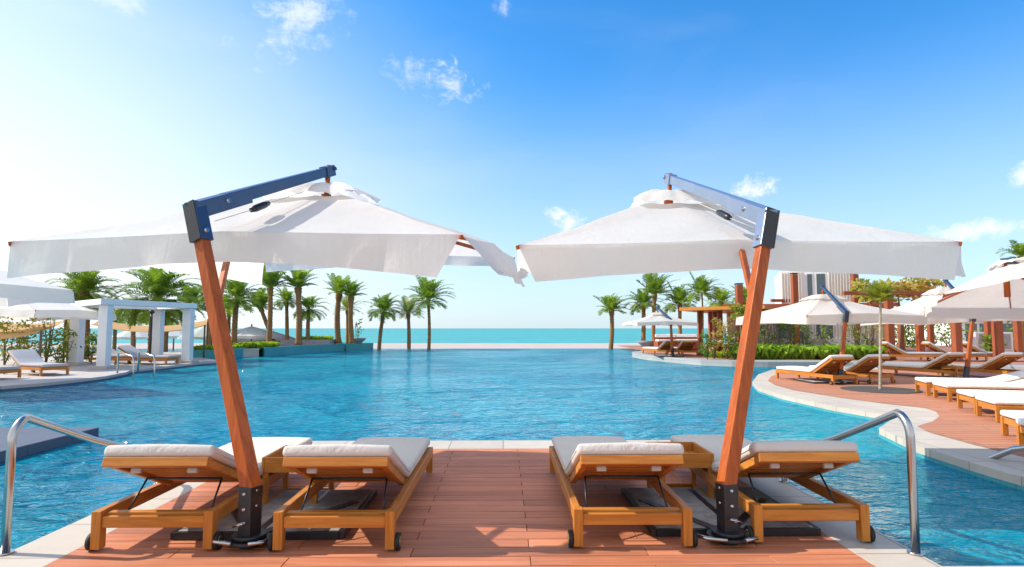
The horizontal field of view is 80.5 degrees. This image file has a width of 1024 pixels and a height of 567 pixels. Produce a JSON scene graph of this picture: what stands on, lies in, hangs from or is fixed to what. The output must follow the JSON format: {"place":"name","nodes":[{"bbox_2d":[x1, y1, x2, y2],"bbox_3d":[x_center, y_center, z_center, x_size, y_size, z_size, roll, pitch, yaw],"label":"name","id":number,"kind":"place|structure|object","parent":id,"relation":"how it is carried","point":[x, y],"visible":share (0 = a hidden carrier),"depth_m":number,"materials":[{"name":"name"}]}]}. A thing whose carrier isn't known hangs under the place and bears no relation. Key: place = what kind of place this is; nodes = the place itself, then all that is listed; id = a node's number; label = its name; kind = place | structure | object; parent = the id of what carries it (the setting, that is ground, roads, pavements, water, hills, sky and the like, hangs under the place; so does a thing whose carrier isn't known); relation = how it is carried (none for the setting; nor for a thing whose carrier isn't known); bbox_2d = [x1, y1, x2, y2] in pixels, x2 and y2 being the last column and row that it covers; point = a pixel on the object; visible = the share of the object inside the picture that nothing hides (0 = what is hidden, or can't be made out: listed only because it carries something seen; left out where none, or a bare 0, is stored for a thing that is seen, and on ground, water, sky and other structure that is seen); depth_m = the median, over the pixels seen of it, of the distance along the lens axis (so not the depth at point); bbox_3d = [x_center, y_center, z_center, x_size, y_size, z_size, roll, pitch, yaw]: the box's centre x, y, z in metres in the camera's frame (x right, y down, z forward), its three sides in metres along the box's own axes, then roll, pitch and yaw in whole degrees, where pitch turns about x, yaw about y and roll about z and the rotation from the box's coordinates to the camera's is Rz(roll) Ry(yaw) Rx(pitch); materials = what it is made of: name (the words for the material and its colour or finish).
{"place":"outdoors","nodes":[
{"label":"outdoors","id":0,"kind":"place"},
{"bbox_2d":[0,352,215,388],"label":"pool terrace","id":1,"kind":"structure","parent":0,"point":[79,373],"depth_m":17.96,"materials":[{"name":"stone"}]},
{"bbox_2d":[0,316,29,364],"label":"leafy shrub","id":2,"kind":"object","parent":1,"relation":"on","point":[4,328],"visible":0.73,"depth_m":21.59,"materials":[{"name":"green plant"}]},
{"bbox_2d":[0,320,66,360],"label":"shade sail","id":3,"kind":"object","parent":1,"relation":"on","point":[26,332],"visible":0.73,"depth_m":21.91,"materials":[{"name":"fabric"}]},
{"bbox_2d":[4,349,68,375],"bbox_3d":[-13.553,2.244,17.247,1.970,0.695,0.772,-2,-5,27],"label":"sun lounger","id":4,"kind":"object","parent":1,"relation":"on","point":[32,360],"visible":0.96,"depth_m":17.17,"materials":[{"name":"fabric"}]},
{"bbox_2d":[0,270,74,306],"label":"cantilever parasol","id":5,"kind":"object","parent":1,"relation":"on","point":[18,291],"visible":0.97,"depth_m":13.30,"materials":[{"name":"white fabric"}]},
{"bbox_2d":[16,314,68,361],"bbox_3d":[-16.991,1.825,21.872,1.590,2.263,1.400,0,-4,-1],"label":"leafy shrub","id":6,"kind":"object","parent":1,"relation":"on","point":[35,335],"visible":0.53,"depth_m":21.84,"materials":[{"name":"green plant"}]},
{"bbox_2d":[0,300,116,320],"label":"cantilever parasol","id":7,"kind":"object","parent":1,"relation":"on","point":[52,311],"visible":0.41,"depth_m":19.34,"materials":[{"name":"white fabric"}]},
{"bbox_2d":[36,328,81,362],"bbox_3d":[-15.909,2.215,21.021,1.246,1.366,1.559,0,-4,-1],"label":"leafy shrub","id":8,"kind":"object","parent":1,"relation":"on","point":[61,349],"visible":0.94,"depth_m":20.99,"materials":[{"name":"green plant"}]},
{"bbox_2d":[44,270,133,359],"bbox_3d":[-18.193,1.215,25.683,3.533,4.613,3.160,0,-4,-1],"label":"palm tree","id":9,"kind":"object","parent":1,"relation":"on","point":[84,284],"visible":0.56,"depth_m":25.46,"materials":[{"name":"green plant"}]},
{"bbox_2d":[84,331,97,360],"bbox_3d":[-16.218,2.424,23.231,0.838,1.273,1.157,4,-6,-42],"label":"leafy shrub","id":10,"kind":"object","parent":1,"relation":"on","point":[94,351],"visible":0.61,"depth_m":23.21,"materials":[{"name":"green plant"}]},
{"bbox_2d":[0,363,216,391],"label":"pool edge tiles","id":11,"kind":"object","parent":1,"relation":"attached to","point":[36,387],"visible":0.35,"depth_m":16.01,"materials":[{"name":"blue stone"}]},
{"bbox_2d":[64,298,198,368],"bbox_3d":[-13.914,1.833,22.293,3.679,2.260,5.368,-1,-4,18],"label":"pergola","id":12,"kind":"object","parent":1,"relation":"on","point":[104,336],"visible":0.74,"depth_m":21.57,"materials":[{"name":"paint"}]},
{"bbox_2d":[116,351,155,378],"bbox_3d":[-10.945,2.654,17.575,1.258,1.365,0.525,-3,-5,33],"label":"pool ladder","id":13,"kind":"object","parent":1,"relation":"attached to","point":[133,366],"visible":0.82,"depth_m":17.53,"materials":[{"name":"silver metal"}]},
{"bbox_2d":[114,345,178,364],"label":"sun lounger","id":14,"kind":"object","parent":1,"relation":"on","point":[130,350],"visible":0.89,"depth_m":21.82,"materials":[{"name":"fabric"}]},
{"bbox_2d":[91,319,207,357],"bbox_3d":[-17.379,2.531,28.649,7.106,1.808,4.080,0,-4,-1],"label":"shade sail","id":15,"kind":"object","parent":1,"relation":"on","point":[125,327],"visible":0.58,"depth_m":29.66,"materials":[{"name":"fabric"}]},
{"bbox_2d":[104,267,206,352],"bbox_3d":[-15.696,1.323,26.832,4.626,4.580,4.014,0,-4,-1],"label":"palm tree","id":16,"kind":"object","parent":1,"relation":"on","point":[160,284],"visible":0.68,"depth_m":26.29,"materials":[{"name":"green plant"}]},
{"bbox_2d":[193,348,244,359],"bbox_3d":[-14.902,4.019,29.266,3.129,1.730,3.945,0,-4,-1],"label":"planter","id":17,"kind":"object","parent":1,"relation":"on","point":[210,354],"visible":0.14,"depth_m":27.63,"materials":[{"name":"teal tile"}]},
{"bbox_2d":[202,279,270,344],"bbox_3d":[-14.098,1.463,30.817,3.523,4.468,3.111,0,-4,-1],"label":"palm tree","id":18,"kind":"object","parent":17,"relation":"in","point":[237,292],"visible":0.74,"depth_m":30.60,"materials":[{"name":"green plant"}]},
{"bbox_2d":[243,348,258,356],"bbox_3d":[-14.512,4.264,32.361,1.722,1.700,5.197,3,-5,-31],"label":"hedge planter","id":19,"kind":"object","parent":1,"relation":"on","point":[250,352],"visible":0.22,"depth_m":30.30,"materials":[{"name":"grey tile"}]},
{"bbox_2d":[232,341,279,349],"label":"clipped greens","id":20,"kind":"object","parent":19,"relation":"in","point":[258,344],"visible":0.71,"depth_m":30.85,"materials":[{"name":"green plant"}]},
{"bbox_2d":[0,343,639,348],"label":"beach","id":21,"kind":"structure","parent":0,"point":[456,345],"depth_m":126.78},
{"bbox_2d":[360,292,403,349],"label":"palm tree","id":22,"kind":"object","parent":21,"relation":"on","point":[384,305],"visible":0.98,"depth_m":40.12,"materials":[{"name":"green plant"}]},
{"bbox_2d":[391,295,425,349],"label":"palm tree","id":23,"kind":"object","parent":21,"relation":"on","point":[408,311],"visible":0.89,"depth_m":40.62,"materials":[{"name":"green plant"}]},
{"bbox_2d":[404,275,455,349],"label":"palm tree","id":24,"kind":"object","parent":21,"relation":"on","point":[428,291],"visible":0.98,"depth_m":40.65,"materials":[{"name":"green plant"}]},
{"bbox_2d":[593,294,632,349],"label":"palm tree","id":25,"kind":"object","parent":21,"relation":"on","point":[611,303],"visible":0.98,"depth_m":40.83,"materials":[{"name":"green plant"}]},
{"bbox_2d":[0,328,726,342],"bbox_3d":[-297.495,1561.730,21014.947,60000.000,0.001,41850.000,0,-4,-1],"label":"sea","id":26,"kind":"structure","parent":0,"point":[518,335],"depth_m":403.77,"materials":[{"name":"liquid"}]},
{"bbox_2d":[0,348,1023,565],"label":"pool water","id":27,"kind":"structure","parent":0,"point":[965,519],"depth_m":9.83,"materials":[{"name":"liquid"}]},
{"bbox_2d":[0,0,1023,327],"label":"sky","id":28,"kind":"structure","parent":0,"point":[507,124],"materials":[{"name":"blue"}]},
{"bbox_2d":[616,345,1023,364],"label":"terrace deck","id":29,"kind":"structure","parent":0,"point":[981,360],"depth_m":25.20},
{"bbox_2d":[623,289,665,346],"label":"palm tree","id":30,"kind":"object","parent":29,"relation":"on","point":[643,300],"visible":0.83,"depth_m":39.91,"materials":[{"name":"green plant"}]},
{"bbox_2d":[636,273,675,340],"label":"palm tree","id":31,"kind":"object","parent":29,"relation":"on","point":[655,287],"visible":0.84,"depth_m":38.88,"materials":[{"name":"green plant"}]},
{"bbox_2d":[621,306,698,356],"bbox_3d":[6.463,2.098,26.755,2.698,2.198,2.696,0,-4,-5],"label":"cantilever parasol","id":32,"kind":"object","parent":29,"relation":"on","point":[661,317],"visible":1,"depth_m":25.84,"materials":[{"name":"fabric"}]},
{"bbox_2d":[642,340,679,354],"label":"sun lounger","id":33,"kind":"object","parent":29,"relation":"on","point":[665,346],"visible":0.94,"depth_m":27.62,"materials":[{"name":"brown wood"}]},
{"bbox_2d":[667,340,698,355],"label":"sun lounger","id":34,"kind":"object","parent":29,"relation":"on","point":[684,346],"visible":0.84,"depth_m":27.00,"materials":[{"name":"brown wood"}]},
{"bbox_2d":[660,281,707,333],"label":"palm tree","id":35,"kind":"object","parent":29,"relation":"on","point":[679,295],"visible":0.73,"depth_m":37.99,"materials":[{"name":"green plant"}]},
{"bbox_2d":[680,271,727,355],"bbox_3d":[8.611,1.318,27.104,2.081,3.809,2.045,0,-4,-1],"label":"palm tree","id":36,"kind":"object","parent":29,"relation":"on","point":[701,287],"visible":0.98,"depth_m":27.04,"materials":[{"name":"green plant"}]},
{"bbox_2d":[704,286,744,306],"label":"palm tree","id":37,"kind":"object","parent":29,"relation":"on","point":[722,297],"visible":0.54,"depth_m":35.93,"materials":[{"name":"green plant"}]},
{"bbox_2d":[679,305,777,354],"bbox_3d":[10.545,2.265,28.663,4.071,2.140,7.850,-3,-5,32],"label":"wooden canopy","id":38,"kind":"object","parent":29,"relation":"on","point":[718,312],"visible":0.53,"depth_m":27.50,"materials":[{"name":"brown wood"}]},
{"bbox_2d":[734,283,742,342],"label":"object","id":39,"kind":"object","parent":29,"relation":"on","point":[739,293],"visible":0.52,"depth_m":26.05,"materials":[{"name":"brown wood"}]},
{"bbox_2d":[790,273,799,344],"bbox_3d":[13.672,1.433,29.170,0.290,3.895,0.290,0,-4,-1],"label":"wooden mast","id":40,"kind":"object","parent":29,"relation":"on","point":[794,288],"visible":0.51,"depth_m":29.12,"materials":[{"name":"brown wood"}]},
{"bbox_2d":[721,343,887,359],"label":"strap leaf plants","id":41,"kind":"object","parent":29,"relation":"on","point":[795,351],"visible":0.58,"depth_m":23.61,"materials":[{"name":"plant"}]},
{"bbox_2d":[722,271,897,345],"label":"louvred building","id":42,"kind":"structure","parent":29,"relation":"on","point":[809,283],"depth_m":30.44,"materials":[{"name":"paint"}]},
{"bbox_2d":[770,291,926,301],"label":"pavilion roof","id":43,"kind":"structure","parent":42,"relation":"on","point":[859,293],"depth_m":24.57,"materials":[{"name":"brown wood"}]},
{"bbox_2d":[848,278,878,345],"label":"plume tree","id":44,"kind":"object","parent":29,"relation":"on","point":[857,284],"visible":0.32,"depth_m":25.80,"materials":[{"name":"green plant"}]},
{"bbox_2d":[883,296,897,359],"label":"wooden pillar","id":45,"kind":"structure","parent":29,"relation":"on","point":[889,330],"depth_m":23.60,"materials":[{"name":"brown wood"}]},
{"bbox_2d":[879,277,935,348],"bbox_3d":[17.162,1.430,26.664,2.560,3.517,1.739,-1,-4,12],"label":"plume tree","id":46,"kind":"object","parent":29,"relation":"on","point":[905,287],"visible":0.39,"depth_m":26.53,"materials":[{"name":"green plant"}]},
{"bbox_2d":[882,341,943,360],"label":"sun lounger","id":47,"kind":"object","parent":29,"relation":"on","point":[897,350],"visible":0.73,"depth_m":22.41,"materials":[{"name":"brown wood"}]},
{"bbox_2d":[894,324,941,347],"bbox_3d":[25.505,3.306,38.638,2.638,2.204,3.554,4,-6,-41],"label":"bush","id":48,"kind":"object","parent":29,"relation":"on","point":[912,342],"visible":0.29,"depth_m":38.24,"materials":[{"name":"green plant"}]},
{"bbox_2d":[915,324,924,351],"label":"wooden pillar","id":49,"kind":"structure","parent":29,"relation":"on","point":[919,335],"depth_m":26.63,"materials":[{"name":"brown wood"}]},
{"bbox_2d":[900,277,944,290],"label":"plume tree","id":50,"kind":"object","parent":29,"relation":"on","point":[937,283],"visible":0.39,"depth_m":27.51,"materials":[{"name":"green plant"}]},
{"bbox_2d":[906,322,981,346],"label":"bush","id":51,"kind":"object","parent":29,"relation":"on","point":[944,335],"visible":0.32,"depth_m":40.22,"materials":[{"name":"green plant"}]},
{"bbox_2d":[919,341,987,360],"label":"sun lounger","id":52,"kind":"object","parent":29,"relation":"on","point":[932,346],"visible":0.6,"depth_m":22.49,"materials":[{"name":"brown wood"}]},
{"bbox_2d":[950,322,964,361],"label":"wooden pillar","id":53,"kind":"structure","parent":29,"relation":"on","point":[956,337],"depth_m":22.08,"materials":[{"name":"brown wood"}]},
{"bbox_2d":[973,332,1013,349],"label":"garden wall","id":54,"kind":"structure","parent":29,"relation":"on","point":[978,341],"depth_m":33.22,"materials":[{"name":"paint"}]},
{"bbox_2d":[991,321,1004,357],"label":"wooden pillar","id":55,"kind":"structure","parent":29,"relation":"on","point":[997,337],"depth_m":22.09,"materials":[{"name":"brown wood"}]},
{"bbox_2d":[996,240,1023,351],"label":"palm tree","id":56,"kind":"object","parent":29,"relation":"on","point":[1018,248],"visible":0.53,"depth_m":30.41,"materials":[{"name":"green plant"}]},
{"bbox_2d":[1013,321,1023,352],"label":"wooden pillar","id":57,"kind":"structure","parent":29,"relation":"on","point":[1018,336],"depth_m":29.68,"materials":[{"name":"brown wood"}]},
{"bbox_2d":[632,351,1023,369],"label":"terrace wall","id":58,"kind":"structure","parent":0,"point":[718,362],"depth_m":22.96,"materials":[{"name":"grey tile"}]},
{"bbox_2d":[768,369,1023,455],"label":"peninsula deck","id":59,"kind":"structure","parent":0,"point":[966,423],"depth_m":10.66,"materials":[{"name":"wood"}]},
{"bbox_2d":[776,355,859,384],"bbox_3d":[7.473,2.074,14.954,0.772,0.695,1.970,1,-4,-15],"label":"sun lounger","id":60,"kind":"object","parent":59,"relation":"on","point":[825,367],"visible":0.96,"depth_m":14.37,"materials":[{"name":"brown wood"}]},
{"bbox_2d":[736,284,926,383],"bbox_3d":[8.410,1.254,16.055,3.329,2.501,3.704,1,-4,-9],"label":"cantilever parasol","id":61,"kind":"object","parent":59,"relation":"on","point":[828,308],"visible":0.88,"depth_m":14.91,"materials":[{"name":"fabric"}]},
{"bbox_2d":[808,354,895,383],"bbox_3d":[8.501,2.098,15.276,0.772,0.695,1.970,1,-4,-17],"label":"sun lounger","id":62,"kind":"object","parent":59,"relation":"on","point":[863,366],"visible":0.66,"depth_m":14.56,"materials":[{"name":"brown wood"}]},
{"bbox_2d":[840,386,922,393],"bbox_3d":[7.821,2.253,12.835,1.491,0.012,1.490,0,-4,-1],"label":"gravel bed","id":63,"kind":"object","parent":59,"relation":"on","point":[891,390],"visible":0.93,"depth_m":12.80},
{"bbox_2d":[855,280,903,388],"bbox_3d":[7.987,1.090,13.039,0.987,2.376,0.970,0,-4,-1],"label":"palm tree","id":64,"kind":"object","parent":63,"relation":"on","point":[881,292],"visible":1,"depth_m":12.94,"materials":[{"name":"green plant"}]},
{"bbox_2d":[882,352,969,377],"bbox_3d":[11.131,2.184,16.443,0.772,0.695,1.970,2,-5,-23],"label":"sun lounger","id":65,"kind":"object","parent":59,"relation":"on","point":[935,364],"visible":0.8,"depth_m":15.96,"materials":[{"name":"brown wood"}]},
{"bbox_2d":[860,279,1023,377],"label":"cantilever parasol","id":66,"kind":"object","parent":59,"relation":"on","point":[917,306],"visible":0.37,"depth_m":15.88,"materials":[{"name":"fabric"}]},
{"bbox_2d":[915,370,1023,394],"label":"sun lounger","id":67,"kind":"object","parent":59,"relation":"on","point":[927,382],"visible":0.47,"depth_m":11.70,"materials":[{"name":"fabric"}]},
{"bbox_2d":[924,257,1023,318],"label":"cantilever parasol","id":68,"kind":"object","parent":59,"relation":"on","point":[996,291],"visible":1,"depth_m":11.54,"materials":[{"name":"fabric"}]},
{"bbox_2d":[933,379,1023,400],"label":"sun lounger","id":69,"kind":"object","parent":59,"relation":"on","point":[949,388],"visible":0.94,"depth_m":10.75,"materials":[{"name":"fabric"}]},
{"bbox_2d":[936,352,1023,373],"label":"sun lounger","id":70,"kind":"object","parent":59,"relation":"on","point":[997,363],"visible":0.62,"depth_m":15.75,"materials":[{"name":"brown wood"}]},
{"bbox_2d":[956,389,1023,412],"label":"sun lounger","id":71,"kind":"object","parent":59,"relation":"on","point":[968,395],"visible":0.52,"depth_m":9.44,"materials":[{"name":"fabric"}]},
{"bbox_2d":[975,395,1023,421],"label":"sun lounger","id":72,"kind":"object","parent":59,"relation":"on","point":[997,404],"visible":0.93,"depth_m":8.48,"materials":[{"name":"fabric"}]},
{"bbox_2d":[1000,410,1023,434],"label":"sun lounger","id":73,"kind":"object","parent":59,"relation":"on","point":[1008,417],"visible":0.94,"depth_m":7.25,"materials":[{"name":"brown wood"}]},
{"bbox_2d":[895,321,1012,344],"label":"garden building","id":74,"kind":"structure","parent":0,"point":[978,325],"depth_m":46.41,"materials":[{"name":"white glass"}]},
{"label":"pool basin","id":75,"kind":"structure","parent":0,"visible":0},
{"bbox_2d":[0,427,98,462],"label":"stone ledge","id":76,"kind":"object","parent":75,"relation":"on","point":[30,441],"visible":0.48,"depth_m":7.26,"materials":[{"name":"stone"}]},
{"bbox_2d":[112,331,147,346],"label":"beach parasol","id":77,"kind":"object","parent":75,"relation":"on","point":[124,335],"visible":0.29,"depth_m":40.44,"materials":[{"name":"white fabric"}]},
{"bbox_2d":[259,342,346,356],"bbox_3d":[-14.300,4.505,35.884,7.422,1.740,10.966,0,-4,-1],"label":"curved planter","id":78,"kind":"object","parent":75,"relation":"on","point":[280,350],"visible":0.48,"depth_m":33.96,"materials":[{"name":"teal tile"}]},
{"bbox_2d":[230,324,281,341],"bbox_3d":[-15.798,3.696,36.608,3.500,2.459,3.500,0,-4,-1],"label":"beach parasol","id":79,"kind":"object","parent":78,"relation":"on","point":[251,332],"visible":0.7,"depth_m":35.66,"materials":[{"name":"white fabric"}]},
{"bbox_2d":[246,287,277,341],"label":"palm tree","id":80,"kind":"object","parent":78,"relation":"on","point":[263,303],"visible":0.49,"depth_m":36.58,"materials":[{"name":"green plant"}]},
{"bbox_2d":[253,263,293,341],"bbox_3d":[-13.710,1.102,34.237,2.795,4.736,2.855,0,-4,-1],"label":"palm tree","id":81,"kind":"object","parent":78,"relation":"on","point":[270,279],"visible":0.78,"depth_m":34.15,"materials":[{"name":"green plant"}]},
{"bbox_2d":[281,269,318,344],"bbox_3d":[-12.202,1.120,34.468,2.358,4.731,2.234,3,-5,-33],"label":"palm tree","id":82,"kind":"object","parent":78,"relation":"on","point":[298,283],"visible":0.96,"depth_m":34.44,"materials":[{"name":"green plant"}]},
{"bbox_2d":[280,339,336,345],"bbox_3d":[-12.459,4.462,37.200,3.812,2.020,1.343,3,-5,-34],"label":"raised bed","id":83,"kind":"object","parent":78,"relation":"on","point":[304,342],"visible":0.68,"depth_m":36.58,"materials":[{"name":"stone"}]},
{"bbox_2d":[267,286,301,339],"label":"palm tree","id":84,"kind":"object","parent":83,"relation":"in","point":[286,295],"visible":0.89,"depth_m":36.14,"materials":[{"name":"green plant"}]},
{"bbox_2d":[285,294,329,339],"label":"palm tree","id":85,"kind":"object","parent":83,"relation":"in","point":[308,313],"visible":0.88,"depth_m":36.62,"materials":[{"name":"green plant"}]},
{"bbox_2d":[322,273,359,342],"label":"palm tree","id":86,"kind":"object","parent":78,"relation":"on","point":[335,286],"visible":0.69,"depth_m":38.10,"materials":[{"name":"green plant"}]},
{"bbox_2d":[333,295,365,343],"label":"palm tree","id":87,"kind":"object","parent":78,"relation":"on","point":[345,305],"visible":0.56,"depth_m":40.15,"materials":[{"name":"green plant"}]},
{"bbox_2d":[335,275,367,343],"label":"palm tree","id":88,"kind":"object","parent":78,"relation":"on","point":[352,290],"visible":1,"depth_m":37.64,"materials":[{"name":"green plant"}]},
{"bbox_2d":[752,367,1023,485],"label":"peninsula coping","id":89,"kind":"object","parent":75,"relation":"on","point":[974,458],"visible":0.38,"depth_m":7.55,"materials":[{"name":"stone"}]},
{"bbox_2d":[752,385,1023,490],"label":"waterline tiles","id":90,"kind":"object","parent":89,"relation":"attached to","point":[985,477],"visible":0.2,"depth_m":6.57,"materials":[{"name":"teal tile"}]},
{"bbox_2d":[987,445,1023,458],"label":"handrail","id":91,"kind":"object","parent":89,"relation":"on","point":[1007,451],"visible":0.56,"depth_m":5.96,"materials":[{"name":"silver metal"}]},
{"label":"platform base","id":92,"kind":"structure","parent":75,"relation":"on","visible":0},
{"bbox_2d":[44,449,875,566],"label":"deck","id":93,"kind":"structure","parent":92,"relation":"on","point":[468,507],"depth_m":3.76,"materials":[{"name":"wood"}]},
{"bbox_2d":[84,437,311,550],"bbox_3d":[-2.130,1.342,4.539,0.772,0.614,1.970,0,-4,-1],"label":"sun lounger","id":94,"kind":"object","parent":93,"relation":"on","point":[167,467],"visible":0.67,"depth_m":3.62,"materials":[{"name":"brown wood"}]},
{"bbox_2d":[5,165,524,548],"bbox_3d":[-1.824,0.266,5.194,3.772,2.865,3.122,-1,-4,7],"label":"cantilever parasol","id":95,"kind":"object","parent":93,"relation":"on","point":[299,222],"visible":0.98,"depth_m":4.37,"materials":[{"name":"fabric"}]},
{"bbox_2d":[262,445,333,503],"bbox_3d":[-1.608,1.464,4.588,0.404,0.379,0.472,0,-4,-1],"label":"side table","id":96,"kind":"object","parent":93,"relation":"on","point":[272,462],"visible":0.32,"depth_m":4.36,"materials":[{"name":"brown wood"}]},
{"bbox_2d":[267,437,432,550],"bbox_3d":[-1.059,1.342,4.533,0.772,0.614,1.970,0,-4,-1],"label":"sun lounger","id":97,"kind":"object","parent":93,"relation":"on","point":[397,460],"visible":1,"depth_m":3.62,"materials":[{"name":"brown wood"}]},
{"bbox_2d":[549,436,697,547],"bbox_3d":[0.710,1.346,4.590,0.772,0.614,1.970,0,-4,-1],"label":"sun lounger","id":98,"kind":"object","parent":93,"relation":"on","point":[574,459],"visible":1,"depth_m":3.67,"materials":[{"name":"brown wood"}]},
{"bbox_2d":[645,442,713,498],"bbox_3d":[1.302,1.474,4.728,0.404,0.379,0.472,0,-4,-1],"label":"side table","id":99,"kind":"object","parent":93,"relation":"on","point":[695,455],"visible":0.4,"depth_m":4.51,"materials":[{"name":"brown wood"}]},
{"bbox_2d":[516,173,965,545],"bbox_3d":[2.511,0.274,5.369,4.987,2.876,3.408,0,-4,-1],"label":"cantilever parasol","id":100,"kind":"object","parent":93,"relation":"on","point":[692,226],"visible":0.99,"depth_m":4.72,"materials":[{"name":"fabric"}]},
{"bbox_2d":[670,434,875,542],"bbox_3d":[1.813,1.351,4.667,0.772,0.614,1.970,0,-4,-1],"label":"sun lounger","id":101,"kind":"object","parent":93,"relation":"on","point":[802,462],"visible":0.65,"depth_m":3.75,"materials":[{"name":"brown wood"}]},
{"bbox_2d":[0,440,942,566],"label":"platform coping","id":102,"kind":"object","parent":92,"relation":"on","point":[882,550],"visible":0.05,"depth_m":3.89,"materials":[{"name":"stone"}]},
{"bbox_2d":[0,414,156,556],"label":"handrail","id":103,"kind":"object","parent":102,"relation":"on","point":[8,491],"visible":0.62,"depth_m":3.55,"materials":[{"name":"silver metal"}]},
{"bbox_2d":[779,409,924,556],"bbox_3d":[2.342,1.227,4.378,0.089,0.819,1.743,0,-4,-1],"label":"handrail","id":104,"kind":"object","parent":102,"relation":"on","point":[905,420],"visible":0.81,"depth_m":3.55,"materials":[{"name":"silver metal"}]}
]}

